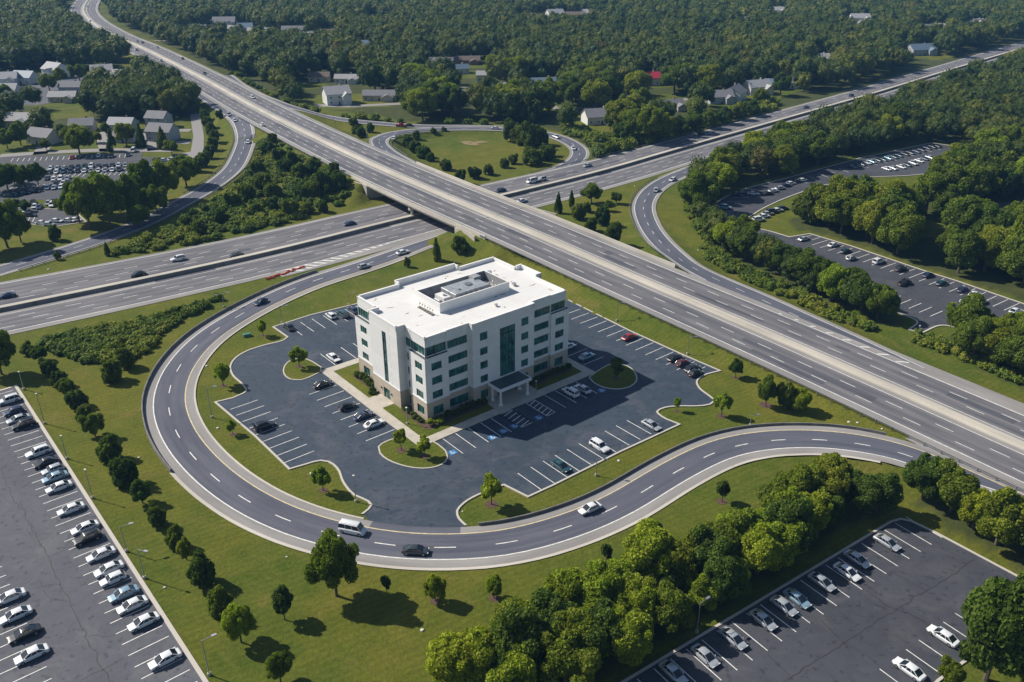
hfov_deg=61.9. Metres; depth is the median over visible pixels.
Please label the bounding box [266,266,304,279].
barrier
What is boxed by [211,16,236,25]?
house
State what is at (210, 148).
dark tree
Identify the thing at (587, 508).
car
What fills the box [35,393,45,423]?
street lamp
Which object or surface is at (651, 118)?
broadleaf tree
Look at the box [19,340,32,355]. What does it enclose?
dark tree
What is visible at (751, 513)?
broadleaf tree
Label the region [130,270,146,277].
car
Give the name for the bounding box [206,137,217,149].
dark tree
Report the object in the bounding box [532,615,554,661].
broadleaf tree
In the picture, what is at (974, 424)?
median barrier
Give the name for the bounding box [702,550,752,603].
broadleaf tree
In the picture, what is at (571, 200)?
conifer tree
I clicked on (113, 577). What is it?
hatchback car
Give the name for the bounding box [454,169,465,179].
dark tree
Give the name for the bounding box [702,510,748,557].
broadleaf tree
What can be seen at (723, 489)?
young tree
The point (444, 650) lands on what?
broadleaf tree
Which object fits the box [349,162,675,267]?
highway overpass
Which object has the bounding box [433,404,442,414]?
window
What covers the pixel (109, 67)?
house
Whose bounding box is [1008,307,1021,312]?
car
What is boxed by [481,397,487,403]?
shrub
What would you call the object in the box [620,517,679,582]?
broadleaf tree
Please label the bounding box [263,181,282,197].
dark tree
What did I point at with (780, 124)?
broadleaf tree
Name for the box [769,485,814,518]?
broadleaf tree
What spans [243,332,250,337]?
utility box
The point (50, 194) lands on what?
car park
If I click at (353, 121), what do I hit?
dark tree
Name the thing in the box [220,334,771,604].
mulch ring
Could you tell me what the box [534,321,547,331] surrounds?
window
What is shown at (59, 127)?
broadleaf tree
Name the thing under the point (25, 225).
broadleaf tree
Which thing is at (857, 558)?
car
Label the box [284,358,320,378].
planted island
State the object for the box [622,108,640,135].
broadleaf tree
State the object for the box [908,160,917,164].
suv
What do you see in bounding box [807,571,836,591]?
car
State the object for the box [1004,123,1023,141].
broadleaf tree
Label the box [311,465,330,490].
young tree
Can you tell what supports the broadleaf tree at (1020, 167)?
on the ground at (366, 626)
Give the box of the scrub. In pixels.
[110,138,353,255]
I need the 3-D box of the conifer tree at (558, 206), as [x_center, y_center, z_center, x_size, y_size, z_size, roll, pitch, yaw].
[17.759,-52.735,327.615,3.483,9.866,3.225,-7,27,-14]
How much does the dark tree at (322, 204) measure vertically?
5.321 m
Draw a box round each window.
[358,307,368,320]
[361,325,366,334]
[362,338,367,347]
[363,352,368,360]
[364,366,369,375]
[383,339,388,381]
[384,387,390,399]
[406,337,410,346]
[411,340,425,355]
[415,360,421,370]
[416,374,422,384]
[417,389,423,398]
[418,404,424,414]
[426,342,445,355]
[431,361,441,370]
[432,375,441,384]
[433,389,442,398]
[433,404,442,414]
[447,334,466,348]
[448,350,466,362]
[449,364,467,376]
[449,378,467,390]
[450,392,467,406]
[480,331,486,340]
[480,346,486,354]
[480,360,487,368]
[481,374,487,382]
[481,388,487,398]
[500,324,514,334]
[500,330,514,375]
[521,317,527,325]
[521,331,527,339]
[521,345,527,353]
[521,358,527,366]
[534,305,549,317]
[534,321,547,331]
[534,334,547,344]
[534,347,547,357]
[534,361,546,372]
[551,300,563,311]
[554,356,561,365]
[555,316,563,324]
[555,329,562,337]
[555,342,562,350]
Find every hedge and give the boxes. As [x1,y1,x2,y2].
[698,241,877,331]
[910,328,1023,383]
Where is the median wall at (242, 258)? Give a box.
[0,48,1020,311]
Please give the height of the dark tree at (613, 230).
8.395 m
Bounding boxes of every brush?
[227,70,488,124]
[560,96,780,156]
[682,199,715,242]
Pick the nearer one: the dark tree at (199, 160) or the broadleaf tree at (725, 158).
the broadleaf tree at (725, 158)
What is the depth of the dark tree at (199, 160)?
379.07 m
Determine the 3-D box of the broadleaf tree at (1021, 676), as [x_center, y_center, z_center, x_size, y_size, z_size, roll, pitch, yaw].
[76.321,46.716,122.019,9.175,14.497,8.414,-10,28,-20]
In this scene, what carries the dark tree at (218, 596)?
on the ground at (366, 626)
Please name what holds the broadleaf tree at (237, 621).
on the ground at (366, 626)
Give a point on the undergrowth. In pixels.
(140, 334)
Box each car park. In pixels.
[0,152,169,202]
[0,387,202,681]
[18,208,84,225]
[217,301,717,526]
[627,520,1016,681]
[713,143,1023,330]
[997,202,1012,208]
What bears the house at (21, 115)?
on the ground at (366, 626)
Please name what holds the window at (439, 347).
in the office building
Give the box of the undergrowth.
[35,292,223,364]
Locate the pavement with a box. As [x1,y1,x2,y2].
[320,358,595,444]
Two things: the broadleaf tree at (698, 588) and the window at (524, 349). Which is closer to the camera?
the broadleaf tree at (698, 588)
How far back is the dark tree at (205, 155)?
388.12 m
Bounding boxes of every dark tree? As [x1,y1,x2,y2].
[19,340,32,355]
[38,357,58,376]
[47,224,61,241]
[49,370,66,385]
[63,389,88,409]
[74,404,91,419]
[95,432,122,462]
[100,359,122,383]
[107,454,138,488]
[114,342,135,368]
[146,500,167,527]
[164,523,183,550]
[179,215,191,224]
[185,549,215,587]
[191,219,207,234]
[193,157,202,167]
[195,150,209,167]
[199,107,209,118]
[201,115,212,126]
[202,144,214,157]
[205,122,216,134]
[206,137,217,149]
[206,584,233,617]
[208,129,218,139]
[211,208,225,222]
[215,109,222,118]
[222,192,241,205]
[237,183,255,200]
[248,159,265,173]
[250,203,261,214]
[253,173,270,190]
[260,141,272,153]
[262,195,278,209]
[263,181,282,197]
[266,133,276,142]
[271,148,286,160]
[276,157,292,171]
[281,199,299,214]
[286,151,299,162]
[290,162,309,178]
[293,183,306,196]
[302,202,313,213]
[303,180,320,197]
[304,156,320,172]
[314,171,335,195]
[317,199,327,211]
[327,162,338,172]
[332,169,347,189]
[348,118,357,125]
[354,125,367,137]
[366,123,374,132]
[402,134,413,146]
[408,140,420,151]
[412,130,419,139]
[415,145,430,158]
[425,152,434,161]
[439,158,451,169]
[451,235,469,252]
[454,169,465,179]
[467,166,481,177]
[483,163,493,174]
[500,157,509,167]
[503,117,518,140]
[508,153,517,164]
[510,124,521,145]
[514,85,543,123]
[519,120,539,146]
[522,145,542,164]
[535,124,548,144]
[538,143,554,159]
[567,59,585,68]
[570,203,586,218]
[584,202,591,211]
[584,217,596,230]
[595,204,610,224]
[604,221,621,240]
[627,564,641,574]
[656,569,679,588]
[706,153,723,162]
[777,381,799,408]
[791,182,820,223]
[818,182,837,223]
[941,162,957,169]
[951,312,983,354]
[975,139,1015,151]
[980,146,1007,163]
[988,165,1020,199]
[998,150,1018,163]
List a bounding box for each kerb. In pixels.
[0,142,1023,681]
[170,259,880,570]
[283,358,636,468]
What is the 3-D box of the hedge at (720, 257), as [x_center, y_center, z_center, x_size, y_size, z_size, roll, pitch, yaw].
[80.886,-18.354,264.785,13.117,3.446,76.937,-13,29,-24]
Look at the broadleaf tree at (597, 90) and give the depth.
489.05 m
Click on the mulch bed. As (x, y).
(426, 426)
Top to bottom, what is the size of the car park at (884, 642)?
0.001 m
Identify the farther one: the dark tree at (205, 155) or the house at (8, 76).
the house at (8, 76)
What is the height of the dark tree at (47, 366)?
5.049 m
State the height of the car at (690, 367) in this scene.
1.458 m
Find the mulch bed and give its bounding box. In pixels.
[352,368,572,429]
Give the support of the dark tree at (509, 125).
on the ground at (366, 626)
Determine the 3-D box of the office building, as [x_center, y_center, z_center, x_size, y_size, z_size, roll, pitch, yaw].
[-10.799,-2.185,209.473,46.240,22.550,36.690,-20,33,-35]
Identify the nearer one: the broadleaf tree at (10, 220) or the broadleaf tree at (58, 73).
the broadleaf tree at (10, 220)
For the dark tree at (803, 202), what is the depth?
315.57 m
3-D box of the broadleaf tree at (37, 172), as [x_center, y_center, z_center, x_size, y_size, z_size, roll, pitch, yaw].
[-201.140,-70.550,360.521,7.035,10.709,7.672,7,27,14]
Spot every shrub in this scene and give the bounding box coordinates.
[53,250,60,259]
[358,372,367,378]
[362,375,368,383]
[366,377,373,385]
[403,257,410,266]
[416,416,423,422]
[425,418,434,423]
[435,418,444,423]
[445,410,452,416]
[453,409,460,414]
[459,404,465,411]
[465,402,470,409]
[470,399,476,406]
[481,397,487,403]
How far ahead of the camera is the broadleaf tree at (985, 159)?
347.59 m
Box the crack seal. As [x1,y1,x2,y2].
[0,351,973,681]
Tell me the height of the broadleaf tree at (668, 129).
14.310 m
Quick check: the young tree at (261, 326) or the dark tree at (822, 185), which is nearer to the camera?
the young tree at (261, 326)
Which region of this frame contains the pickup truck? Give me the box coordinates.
[897,278,911,286]
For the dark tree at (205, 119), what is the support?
on the ground at (366, 626)
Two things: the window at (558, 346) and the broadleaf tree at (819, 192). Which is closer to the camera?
the window at (558, 346)
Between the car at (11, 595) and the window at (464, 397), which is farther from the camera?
the window at (464, 397)
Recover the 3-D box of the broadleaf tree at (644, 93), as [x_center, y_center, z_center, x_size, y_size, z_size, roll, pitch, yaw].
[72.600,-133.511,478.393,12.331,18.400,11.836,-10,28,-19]
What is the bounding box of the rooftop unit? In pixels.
[469,273,480,279]
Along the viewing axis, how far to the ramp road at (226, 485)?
182.47 m
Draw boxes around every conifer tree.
[103,242,109,256]
[106,128,115,151]
[135,122,147,147]
[156,126,167,148]
[432,237,441,261]
[553,191,562,213]
[569,190,574,206]
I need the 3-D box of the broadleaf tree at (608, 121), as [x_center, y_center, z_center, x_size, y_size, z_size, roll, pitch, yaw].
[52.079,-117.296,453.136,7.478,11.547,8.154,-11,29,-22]
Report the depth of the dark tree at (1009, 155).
356.07 m
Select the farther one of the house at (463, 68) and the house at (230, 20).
the house at (230, 20)
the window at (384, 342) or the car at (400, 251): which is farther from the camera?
the car at (400, 251)
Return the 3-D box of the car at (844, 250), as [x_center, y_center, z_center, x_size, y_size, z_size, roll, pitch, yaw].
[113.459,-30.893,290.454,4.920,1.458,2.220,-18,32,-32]
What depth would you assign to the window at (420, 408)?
194.79 m
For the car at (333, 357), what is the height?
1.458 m
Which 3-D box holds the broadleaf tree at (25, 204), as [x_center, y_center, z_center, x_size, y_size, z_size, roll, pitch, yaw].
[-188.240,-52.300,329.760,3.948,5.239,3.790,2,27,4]
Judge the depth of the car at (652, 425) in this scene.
190.74 m
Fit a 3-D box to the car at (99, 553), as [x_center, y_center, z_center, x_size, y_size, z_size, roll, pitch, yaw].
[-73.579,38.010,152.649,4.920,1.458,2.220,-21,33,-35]
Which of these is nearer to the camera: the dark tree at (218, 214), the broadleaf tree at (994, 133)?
the dark tree at (218, 214)
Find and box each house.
[0,70,19,83]
[0,82,21,96]
[4,110,28,127]
[13,69,39,84]
[26,126,62,144]
[40,61,69,76]
[46,89,78,102]
[57,79,80,91]
[67,116,97,131]
[89,63,113,71]
[106,115,139,131]
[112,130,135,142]
[143,109,172,125]
[144,121,180,141]
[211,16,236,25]
[236,22,252,29]
[281,25,303,31]
[307,70,330,81]
[321,84,351,105]
[333,72,359,83]
[362,88,395,101]
[429,56,453,60]
[453,54,479,64]
[454,62,469,73]
[476,69,487,81]
[530,77,557,81]
[545,8,564,14]
[565,11,584,15]
[580,8,589,13]
[580,106,606,124]
[644,70,660,85]
[662,97,686,111]
[706,88,734,104]
[728,83,747,101]
[742,78,773,94]
[774,6,783,13]
[790,79,799,88]
[817,52,829,62]
[849,12,870,20]
[904,42,937,55]
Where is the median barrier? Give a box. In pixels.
[82,0,1023,450]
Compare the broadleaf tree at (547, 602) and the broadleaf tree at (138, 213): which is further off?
the broadleaf tree at (138, 213)
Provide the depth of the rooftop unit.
211.36 m
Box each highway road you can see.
[0,41,1023,334]
[69,0,1023,488]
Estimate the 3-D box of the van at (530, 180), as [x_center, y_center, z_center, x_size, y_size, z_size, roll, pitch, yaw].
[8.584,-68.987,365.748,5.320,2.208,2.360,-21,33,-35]
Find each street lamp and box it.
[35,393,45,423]
[60,435,68,459]
[84,469,93,498]
[120,522,133,552]
[137,549,147,578]
[201,633,216,675]
[206,385,216,417]
[352,475,356,502]
[695,596,710,633]
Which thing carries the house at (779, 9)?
on the ground at (366, 626)
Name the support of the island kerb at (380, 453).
on the ground at (366, 626)
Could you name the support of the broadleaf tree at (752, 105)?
on the ground at (366, 626)
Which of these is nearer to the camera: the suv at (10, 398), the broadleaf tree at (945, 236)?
the suv at (10, 398)
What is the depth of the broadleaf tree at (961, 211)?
287.27 m
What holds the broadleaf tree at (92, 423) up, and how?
on the ground at (366, 626)
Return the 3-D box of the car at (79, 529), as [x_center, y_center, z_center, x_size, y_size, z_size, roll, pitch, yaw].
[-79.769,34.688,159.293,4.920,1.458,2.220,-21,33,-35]
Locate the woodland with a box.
[0,0,1023,545]
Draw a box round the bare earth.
[461,141,486,144]
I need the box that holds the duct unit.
[434,292,450,302]
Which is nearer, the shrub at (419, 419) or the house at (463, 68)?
the shrub at (419, 419)
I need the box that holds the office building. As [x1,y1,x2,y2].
[355,257,568,419]
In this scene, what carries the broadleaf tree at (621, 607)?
on the ground at (366, 626)
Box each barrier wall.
[141,270,316,472]
[478,422,886,525]
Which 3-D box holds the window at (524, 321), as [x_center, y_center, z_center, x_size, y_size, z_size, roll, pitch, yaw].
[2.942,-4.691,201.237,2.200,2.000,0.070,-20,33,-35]
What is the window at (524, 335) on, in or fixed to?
in the office building
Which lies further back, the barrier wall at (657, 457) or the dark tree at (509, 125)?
the dark tree at (509, 125)
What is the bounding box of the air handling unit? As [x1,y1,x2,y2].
[441,278,488,298]
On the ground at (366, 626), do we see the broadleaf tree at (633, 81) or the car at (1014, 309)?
the broadleaf tree at (633, 81)
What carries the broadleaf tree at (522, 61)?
on the ground at (366, 626)
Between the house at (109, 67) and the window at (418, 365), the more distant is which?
the house at (109, 67)
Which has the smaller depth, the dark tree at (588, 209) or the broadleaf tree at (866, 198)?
the broadleaf tree at (866, 198)
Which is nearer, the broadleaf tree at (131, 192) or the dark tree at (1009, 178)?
the broadleaf tree at (131, 192)
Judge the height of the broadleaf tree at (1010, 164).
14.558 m
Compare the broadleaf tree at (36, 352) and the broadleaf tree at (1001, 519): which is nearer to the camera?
the broadleaf tree at (1001, 519)
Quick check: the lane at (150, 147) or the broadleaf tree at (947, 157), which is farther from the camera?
the lane at (150, 147)
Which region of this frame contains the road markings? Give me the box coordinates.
[0,0,1023,681]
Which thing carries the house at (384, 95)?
on the ground at (366, 626)
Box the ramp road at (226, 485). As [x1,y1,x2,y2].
[0,75,1023,567]
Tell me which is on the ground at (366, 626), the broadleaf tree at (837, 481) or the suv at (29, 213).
the broadleaf tree at (837, 481)
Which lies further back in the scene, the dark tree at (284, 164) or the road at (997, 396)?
the dark tree at (284, 164)
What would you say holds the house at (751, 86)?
on the ground at (366, 626)
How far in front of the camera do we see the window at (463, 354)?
193.49 m
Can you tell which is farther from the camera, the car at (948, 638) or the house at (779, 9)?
the house at (779, 9)
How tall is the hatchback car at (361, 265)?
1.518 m
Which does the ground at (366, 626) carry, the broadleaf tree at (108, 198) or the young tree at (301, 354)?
the broadleaf tree at (108, 198)
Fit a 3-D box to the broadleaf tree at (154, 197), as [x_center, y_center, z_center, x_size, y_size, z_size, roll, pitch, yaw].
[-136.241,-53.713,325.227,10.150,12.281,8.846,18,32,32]
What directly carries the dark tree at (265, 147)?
on the ground at (366, 626)
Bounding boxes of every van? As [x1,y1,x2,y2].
[338,518,366,536]
[526,176,537,183]
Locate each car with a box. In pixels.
[0,291,15,298]
[0,587,26,606]
[0,605,32,625]
[2,405,24,416]
[3,193,16,197]
[6,413,29,424]
[6,623,41,644]
[13,643,49,665]
[19,190,30,193]
[28,189,39,192]
[32,455,58,468]
[35,220,44,224]
[36,204,42,208]
[41,462,64,475]
[41,470,68,483]
[45,480,72,493]
[49,218,61,222]
[56,501,84,516]
[61,217,74,222]
[70,520,99,535]
[85,546,115,562]
[93,560,124,577]
[98,569,126,587]
[107,584,139,603]
[116,595,148,614]
[127,611,159,631]
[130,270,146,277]
[147,647,181,670]
[228,251,243,257]
[253,297,267,305]
[282,323,294,330]
[312,379,332,389]
[325,312,336,318]
[326,352,340,362]
[337,401,356,411]
[343,220,355,225]
[347,306,357,313]
[352,410,373,421]
[357,263,370,268]
[363,418,384,429]
[396,249,409,254]
[401,544,428,556]
[495,187,505,191]
[517,198,527,201]
[550,458,570,472]
[568,342,576,348]
[574,384,591,394]
[577,501,602,515]
[578,352,594,360]
[621,333,637,340]
[641,419,661,430]
[658,659,688,681]
[666,353,682,361]
[675,359,689,366]
[683,364,700,372]
[687,368,702,377]
[690,643,720,668]
[718,626,748,650]
[747,191,758,194]
[748,608,777,631]
[757,213,769,217]
[761,211,773,214]
[762,191,773,195]
[768,188,778,191]
[769,595,798,616]
[774,186,785,189]
[780,183,790,186]
[782,587,811,609]
[798,236,809,241]
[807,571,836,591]
[827,242,838,247]
[833,561,861,581]
[839,248,850,253]
[843,549,871,568]
[845,255,856,260]
[847,164,857,168]
[873,533,901,551]
[881,166,891,170]
[892,656,926,681]
[921,271,933,277]
[926,624,959,647]
[934,279,947,285]
[956,286,968,292]
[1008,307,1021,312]
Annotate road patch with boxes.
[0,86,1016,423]
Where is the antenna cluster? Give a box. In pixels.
[417,302,433,315]
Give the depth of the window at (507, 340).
201.37 m
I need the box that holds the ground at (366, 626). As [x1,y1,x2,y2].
[0,0,1023,681]
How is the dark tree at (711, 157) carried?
on the ground at (366, 626)
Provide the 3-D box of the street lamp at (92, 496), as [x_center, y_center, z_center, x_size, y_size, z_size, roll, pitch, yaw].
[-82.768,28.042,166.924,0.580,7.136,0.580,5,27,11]
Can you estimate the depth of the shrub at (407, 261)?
277.48 m
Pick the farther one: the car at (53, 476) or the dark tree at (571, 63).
the dark tree at (571, 63)
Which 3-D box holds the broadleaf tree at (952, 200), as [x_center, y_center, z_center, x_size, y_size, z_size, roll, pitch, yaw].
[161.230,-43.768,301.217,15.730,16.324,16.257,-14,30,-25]
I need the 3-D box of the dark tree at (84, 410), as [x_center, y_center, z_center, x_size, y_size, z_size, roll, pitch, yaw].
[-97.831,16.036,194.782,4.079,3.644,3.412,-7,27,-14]
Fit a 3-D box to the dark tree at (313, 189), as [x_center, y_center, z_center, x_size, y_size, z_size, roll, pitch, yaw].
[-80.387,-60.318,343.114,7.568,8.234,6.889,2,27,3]
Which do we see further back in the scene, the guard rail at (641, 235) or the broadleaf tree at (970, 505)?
the guard rail at (641, 235)
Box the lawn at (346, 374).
[334,363,581,436]
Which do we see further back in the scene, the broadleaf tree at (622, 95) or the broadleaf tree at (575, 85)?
the broadleaf tree at (575, 85)
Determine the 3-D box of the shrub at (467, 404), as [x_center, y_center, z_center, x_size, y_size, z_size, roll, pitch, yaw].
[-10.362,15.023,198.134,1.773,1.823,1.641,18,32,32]
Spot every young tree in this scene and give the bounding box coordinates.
[213,362,229,385]
[225,419,235,433]
[256,319,265,335]
[271,584,293,619]
[288,345,307,365]
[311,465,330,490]
[380,575,390,591]
[393,428,405,449]
[416,434,430,455]
[480,472,502,504]
[601,543,612,558]
[610,357,623,377]
[674,397,681,410]
[713,391,733,416]
[716,480,730,501]
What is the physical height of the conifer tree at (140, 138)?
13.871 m
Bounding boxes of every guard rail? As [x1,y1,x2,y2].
[18,142,256,270]
[183,115,233,193]
[241,118,350,175]
[389,130,438,155]
[480,235,1023,490]
[531,40,1023,171]
[629,176,687,272]
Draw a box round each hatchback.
[43,221,55,225]
[738,190,746,194]
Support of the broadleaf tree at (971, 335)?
on the ground at (366, 626)
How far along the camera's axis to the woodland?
631.31 m
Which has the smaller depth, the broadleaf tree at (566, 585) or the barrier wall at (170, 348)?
the broadleaf tree at (566, 585)
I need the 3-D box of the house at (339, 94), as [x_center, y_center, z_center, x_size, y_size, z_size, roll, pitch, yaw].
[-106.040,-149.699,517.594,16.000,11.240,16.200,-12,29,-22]
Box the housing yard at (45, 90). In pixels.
[19,73,88,104]
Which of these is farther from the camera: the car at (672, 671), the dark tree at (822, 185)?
the dark tree at (822, 185)
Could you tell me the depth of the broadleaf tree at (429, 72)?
518.62 m
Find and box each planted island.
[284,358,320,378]
[379,437,446,467]
[590,365,635,388]
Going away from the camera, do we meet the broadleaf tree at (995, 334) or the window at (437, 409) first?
the window at (437, 409)
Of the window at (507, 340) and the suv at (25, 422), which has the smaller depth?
the suv at (25, 422)
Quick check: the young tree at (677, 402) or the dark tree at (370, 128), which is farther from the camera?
the dark tree at (370, 128)
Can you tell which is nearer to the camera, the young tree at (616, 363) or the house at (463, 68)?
the young tree at (616, 363)
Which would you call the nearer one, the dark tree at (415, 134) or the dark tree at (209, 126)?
the dark tree at (415, 134)
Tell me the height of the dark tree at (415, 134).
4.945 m
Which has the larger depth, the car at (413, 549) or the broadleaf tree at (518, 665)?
the car at (413, 549)
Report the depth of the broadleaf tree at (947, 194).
315.58 m
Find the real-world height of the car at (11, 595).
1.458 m
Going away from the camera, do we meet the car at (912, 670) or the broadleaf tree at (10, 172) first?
the car at (912, 670)
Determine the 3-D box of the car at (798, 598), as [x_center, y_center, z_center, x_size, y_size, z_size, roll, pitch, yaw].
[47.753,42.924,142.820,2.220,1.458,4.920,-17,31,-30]
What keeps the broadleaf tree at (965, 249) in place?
on the ground at (366, 626)
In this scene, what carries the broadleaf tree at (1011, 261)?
on the ground at (366, 626)
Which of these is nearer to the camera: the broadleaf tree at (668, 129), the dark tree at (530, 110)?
the broadleaf tree at (668, 129)
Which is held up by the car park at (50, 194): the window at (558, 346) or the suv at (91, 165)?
the suv at (91, 165)
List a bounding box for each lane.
[0,40,687,156]
[180,113,203,157]
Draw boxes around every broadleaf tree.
[0,83,10,92]
[0,128,13,148]
[0,164,15,189]
[0,167,7,192]
[0,198,21,247]
[0,329,15,374]
[8,120,27,145]
[12,210,31,242]
[13,164,30,187]
[13,198,20,207]
[18,199,31,209]
[22,119,38,129]
[26,162,47,185]
[27,345,47,359]
[37,73,56,90]
[38,138,50,149]
[51,198,57,207]
[52,67,67,80]
[54,377,75,394]
[55,124,67,137]
[56,181,80,222]
[58,123,93,153]
[62,176,103,229]
[66,63,86,80]
[77,413,104,436]
[85,170,96,181]
[85,173,126,227]
[92,131,101,142]
[99,122,110,135]
[108,173,143,211]
[113,122,135,145]
[126,158,162,196]
[126,204,149,225]
[129,479,150,502]
[141,184,167,213]
[151,158,178,199]
[163,140,177,153]
[170,154,201,186]
[175,536,192,559]
[220,602,255,642]
[265,650,292,681]
[304,528,359,596]
[356,58,384,89]
[400,63,423,70]
[401,86,439,120]
[408,66,429,76]
[417,80,438,114]
[419,69,444,80]
[423,573,446,600]
[424,630,473,681]
[427,75,456,110]
[437,82,467,116]
[454,624,496,681]
[483,637,540,681]
[484,54,514,80]
[484,573,501,597]
[485,644,538,681]
[488,596,535,628]
[489,603,543,662]
[492,83,522,116]
[495,78,521,87]
[510,55,532,74]
[528,82,556,110]
[530,587,580,638]
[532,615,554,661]
[535,76,566,110]
[536,629,602,681]
[543,566,582,606]
[545,607,600,649]
[558,74,587,104]
[560,68,585,99]
[579,95,592,108]
[579,182,602,202]
[579,570,626,607]
[580,78,612,107]
[581,598,597,608]
[584,66,598,73]
[584,596,624,659]
[585,60,607,70]
[585,558,631,575]
[594,134,606,142]
[600,69,624,93]
[603,112,613,129]
[603,200,612,207]
[603,602,629,656]
[604,93,644,123]
[605,141,615,150]
[607,607,654,666]
[611,121,629,137]
[611,192,621,202]
[613,571,658,615]
[619,93,627,98]
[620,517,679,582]
[621,70,652,94]
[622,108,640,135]
[632,87,650,105]
[636,104,668,135]
[650,580,696,632]
[653,112,675,135]
[659,62,691,93]
[665,100,676,108]
[667,533,699,586]
[672,115,691,132]
[677,168,719,204]
[683,523,723,551]
[683,572,720,610]
[685,109,705,132]
[692,535,737,573]
[694,64,728,87]
[701,108,717,126]
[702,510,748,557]
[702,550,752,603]
[705,161,738,189]
[706,85,715,101]
[709,146,742,160]
[713,221,736,250]
[714,153,737,190]
[715,507,762,534]
[717,106,733,119]
[726,214,760,230]
[727,226,757,260]
[728,102,748,119]
[728,358,743,377]
[731,555,751,581]
[739,521,784,574]
[741,130,771,148]
[742,99,759,115]
[752,88,769,100]
[754,510,768,525]
[756,475,788,506]
[757,374,778,406]
[763,120,799,138]
[763,497,818,552]
[765,519,808,566]
[768,128,799,141]
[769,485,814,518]
[771,144,799,174]
[771,242,802,265]
[772,72,791,95]
[773,135,806,157]
[774,462,827,493]
[786,247,821,286]
[790,120,807,134]
[790,387,812,410]
[802,490,833,529]
[806,130,837,163]
[812,185,854,225]
[812,452,853,478]
[813,255,838,286]
[815,489,844,523]
[817,263,849,301]
[821,194,864,233]
[821,461,851,497]
[825,173,871,224]
[840,277,880,311]
[843,469,882,513]
[846,266,870,280]
[848,174,878,197]
[850,195,875,237]
[851,199,891,243]
[862,472,904,512]
[864,284,900,318]
[872,194,917,244]
[873,178,914,199]
[875,113,904,142]
[875,187,925,211]
[876,205,925,254]
[885,101,910,118]
[902,452,944,499]
[911,172,952,210]
[918,202,926,216]
[925,163,980,196]
[928,150,969,165]
[932,184,964,212]
[932,457,982,512]
[935,224,964,253]
[937,654,966,681]
[940,196,990,220]
[941,194,993,230]
[943,231,981,272]
[945,292,996,327]
[949,142,961,151]
[950,145,979,165]
[955,315,995,354]
[957,487,990,529]
[958,573,1023,681]
[959,224,971,233]
[963,160,1002,196]
[967,164,990,193]
[969,201,1013,232]
[972,127,1009,144]
[974,152,1001,166]
[975,486,1023,545]
[978,233,1007,271]
[979,224,1006,267]
[979,316,1010,354]
[989,335,1023,369]
[992,316,1007,326]
[995,234,1023,286]
[999,213,1023,252]
[999,312,1023,335]
[1000,161,1023,188]
[1002,200,1023,213]
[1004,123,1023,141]
[1007,664,1023,681]
[1012,211,1020,219]
[1014,157,1023,182]
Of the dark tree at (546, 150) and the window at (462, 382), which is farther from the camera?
the dark tree at (546, 150)
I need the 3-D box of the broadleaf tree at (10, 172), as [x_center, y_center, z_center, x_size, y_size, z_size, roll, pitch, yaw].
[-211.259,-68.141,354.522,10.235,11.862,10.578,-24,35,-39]
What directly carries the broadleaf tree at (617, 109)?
on the ground at (366, 626)
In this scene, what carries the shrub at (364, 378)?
on the mulch bed
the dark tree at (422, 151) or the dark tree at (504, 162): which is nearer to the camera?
the dark tree at (504, 162)
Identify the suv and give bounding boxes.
[0,392,20,405]
[11,416,35,430]
[23,211,36,216]
[25,443,51,458]
[57,175,63,180]
[60,168,66,173]
[67,167,73,172]
[72,527,102,546]
[88,162,94,167]
[170,254,185,261]
[253,420,275,432]
[336,309,349,317]
[538,176,546,181]
[561,386,579,397]
[589,437,609,452]
[719,203,731,209]
[752,216,764,220]
[765,208,777,212]
[872,257,884,264]
[894,264,906,271]
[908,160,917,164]

